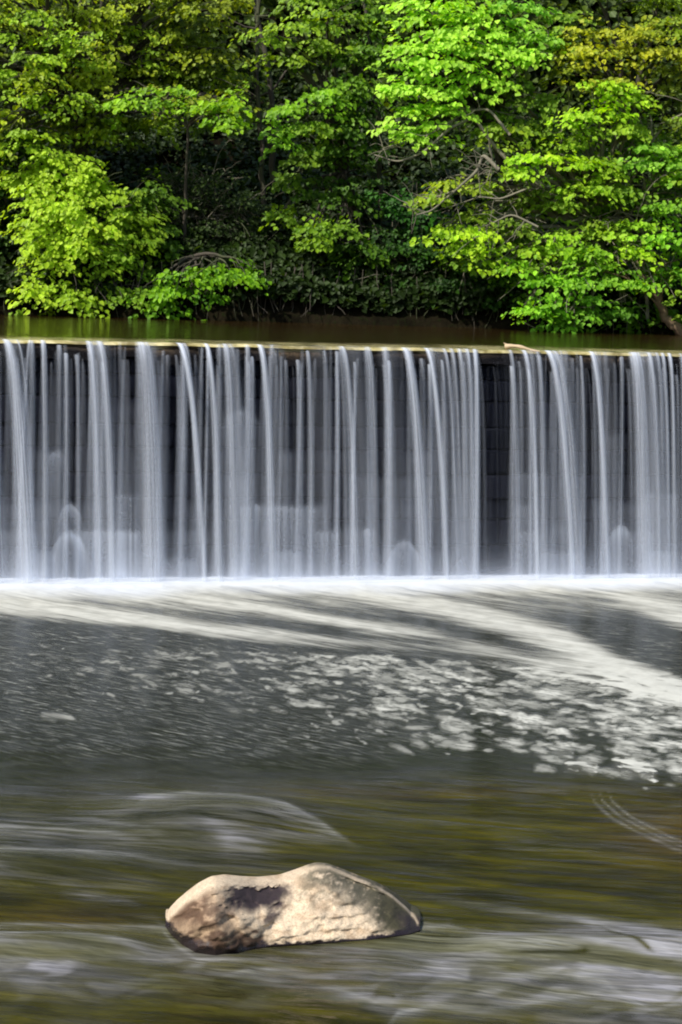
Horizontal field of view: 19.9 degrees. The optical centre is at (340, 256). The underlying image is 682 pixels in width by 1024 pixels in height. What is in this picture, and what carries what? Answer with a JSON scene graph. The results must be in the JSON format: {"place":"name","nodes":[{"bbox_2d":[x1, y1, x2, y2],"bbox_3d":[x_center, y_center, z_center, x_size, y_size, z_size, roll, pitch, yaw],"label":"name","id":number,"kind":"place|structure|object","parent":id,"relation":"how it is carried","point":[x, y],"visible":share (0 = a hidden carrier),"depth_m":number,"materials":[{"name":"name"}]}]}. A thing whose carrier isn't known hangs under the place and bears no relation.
{"place":"outdoors","nodes":[
{"label":"outdoors","id":0,"kind":"place"},
{"bbox_2d":[0,573,681,1023],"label":"river","id":1,"kind":"structure","parent":0,"point":[482,773],"depth_m":14.59,"materials":[{"name":"grey liquid"}]},
{"bbox_2d":[165,862,419,954],"bbox_3d":[-0.272,3.946,11.674,1.582,0.564,0.911,2,0,-23],"label":"boulder","id":2,"kind":"object","parent":1,"relation":"in","point":[316,903],"visible":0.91,"depth_m":11.38,"materials":[{"name":"stone"}]},
{"bbox_2d":[0,314,681,356],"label":"river","id":3,"kind":"structure","parent":0,"point":[93,331],"depth_m":27.11,"materials":[{"name":"liquid"}]},
{"bbox_2d":[0,0,681,333],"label":"riverbank","id":4,"kind":"structure","parent":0,"point":[357,315],"depth_m":32.48,"materials":[{"name":"soil"}]},
{"bbox_2d":[0,127,67,275],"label":"young tree","id":5,"kind":"object","parent":4,"relation":"on","point":[21,151],"visible":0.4,"depth_m":32.60,"materials":[{"name":"green plant"}]},
{"bbox_2d":[0,151,197,318],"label":"shrub","id":6,"kind":"object","parent":4,"relation":"on","point":[70,214],"visible":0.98,"depth_m":31.80,"materials":[{"name":"green plant"}]},
{"bbox_2d":[0,0,271,230],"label":"broadleaf tree","id":7,"kind":"object","parent":4,"relation":"on","point":[117,65],"visible":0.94,"depth_m":33.12,"materials":[{"name":"green plant"}]},
{"bbox_2d":[84,81,252,240],"bbox_3d":[-2.729,-1.286,31.941,1.997,3.243,2.698,2,0,-42],"label":"young tree","id":8,"kind":"object","parent":4,"relation":"on","point":[232,100],"visible":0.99,"depth_m":31.92,"materials":[{"name":"green plant"}]},
{"bbox_2d":[115,252,271,319],"bbox_3d":[-2.412,0.628,32.056,2.551,1.412,1.559,2,0,0],"label":"shrub","id":9,"kind":"object","parent":4,"relation":"on","point":[171,291],"visible":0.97,"depth_m":31.84,"materials":[{"name":"green plant"}]},
{"bbox_2d":[107,140,288,271],"bbox_3d":[-2.357,-0.747,33.515,3.342,2.544,2.175,2,0,0],"label":"shrub","id":10,"kind":"object","parent":4,"relation":"on","point":[206,194],"visible":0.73,"depth_m":33.27,"materials":[{"name":"green plant"}]},
{"bbox_2d":[236,0,286,222],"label":"tree trunk","id":11,"kind":"object","parent":4,"relation":"on","point":[259,131],"visible":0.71,"depth_m":34.16,"materials":[{"name":"brown plant"}]},
{"bbox_2d":[217,0,311,207],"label":"tree trunk","id":12,"kind":"object","parent":4,"relation":"on","point":[272,157],"visible":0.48,"depth_m":34.66,"materials":[{"name":"brown plant"}]},
{"bbox_2d":[227,0,412,283],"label":"broadleaf tree","id":13,"kind":"object","parent":4,"relation":"on","point":[340,129],"visible":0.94,"depth_m":32.60,"materials":[{"name":"green plant"}]},
{"bbox_2d":[0,36,681,317],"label":"undergrowth","id":14,"kind":"object","parent":4,"relation":"on","point":[343,293],"visible":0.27,"depth_m":34.30,"materials":[{"name":"green plant"}]},
{"bbox_2d":[0,0,681,155],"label":"woodland","id":15,"kind":"object","parent":4,"relation":"on","point":[564,6],"visible":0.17,"depth_m":38.21,"materials":[{"name":"green plant"}]},
{"bbox_2d":[0,259,681,332],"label":"hanging roots","id":16,"kind":"object","parent":4,"relation":"hanging from","point":[256,300],"visible":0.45,"depth_m":32.20,"materials":[{"name":"brown plant"}]},
{"bbox_2d":[344,2,430,228],"bbox_3d":[0.677,-1.685,33.964,1.756,5.558,0.595,2,0,-7],"label":"tree trunk","id":17,"kind":"object","parent":4,"relation":"on","point":[379,164],"visible":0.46,"depth_m":33.98,"materials":[{"name":"brown plant"}]},
{"bbox_2d":[318,177,529,312],"bbox_3d":[1.353,-0.155,32.773,3.812,2.351,1.857,2,0,0],"label":"shrub","id":18,"kind":"object","parent":4,"relation":"on","point":[404,248],"visible":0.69,"depth_m":32.60,"materials":[{"name":"green plant"}]},
{"bbox_2d":[364,0,577,241],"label":"maple tree","id":19,"kind":"object","parent":4,"relation":"on","point":[487,76],"visible":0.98,"depth_m":31.53,"materials":[{"name":"green plant"}]},
{"bbox_2d":[403,76,681,333],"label":"maple tree","id":20,"kind":"object","parent":4,"relation":"on","point":[589,191],"visible":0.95,"depth_m":31.68,"materials":[{"name":"green plant"}]},
{"bbox_2d":[367,74,544,256],"bbox_3d":[1.853,-1.452,31.431,2.905,2.994,1.001,2,0,0],"label":"bare branch","id":21,"kind":"object","parent":20,"relation":"attached to","point":[494,164],"visible":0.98,"depth_m":31.33,"materials":[{"name":"brown plant"}]},
{"bbox_2d":[536,0,681,252],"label":"broadleaf tree","id":22,"kind":"object","parent":4,"relation":"on","point":[637,33],"visible":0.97,"depth_m":31.98,"materials":[{"name":"green plant"}]},
{"bbox_2d":[594,106,681,318],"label":"tree trunk","id":23,"kind":"object","parent":4,"relation":"on","point":[641,230],"visible":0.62,"depth_m":32.08,"materials":[{"name":"brown plant"}]},
{"bbox_2d":[595,259,681,335],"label":"tree trunk","id":24,"kind":"object","parent":4,"relation":"on","point":[673,325],"visible":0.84,"depth_m":31.84,"materials":[{"name":"brown plant"}]},
{"label":"ground","id":25,"kind":"structure","parent":0,"visible":0},
{"bbox_2d":[0,343,681,577],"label":"weir","id":26,"kind":"object","parent":25,"relation":"on","point":[346,473],"visible":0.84,"depth_m":24.18,"materials":[{"name":"liquid"}]},
{"bbox_2d":[3,339,676,578],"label":"waterfall","id":27,"kind":"structure","parent":26,"relation":"on","point":[123,569],"depth_m":23.55,"materials":[{"name":"liquid"}]},
{"bbox_2d":[504,343,539,351],"bbox_3d":[2.292,1.156,24.711,0.465,0.105,0.066,2,0,10],"label":"driftwood branch","id":28,"kind":"object","parent":26,"relation":"on","point":[508,346],"visible":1,"depth_m":24.69,"materials":[{"name":"beige wood"}]}
]}

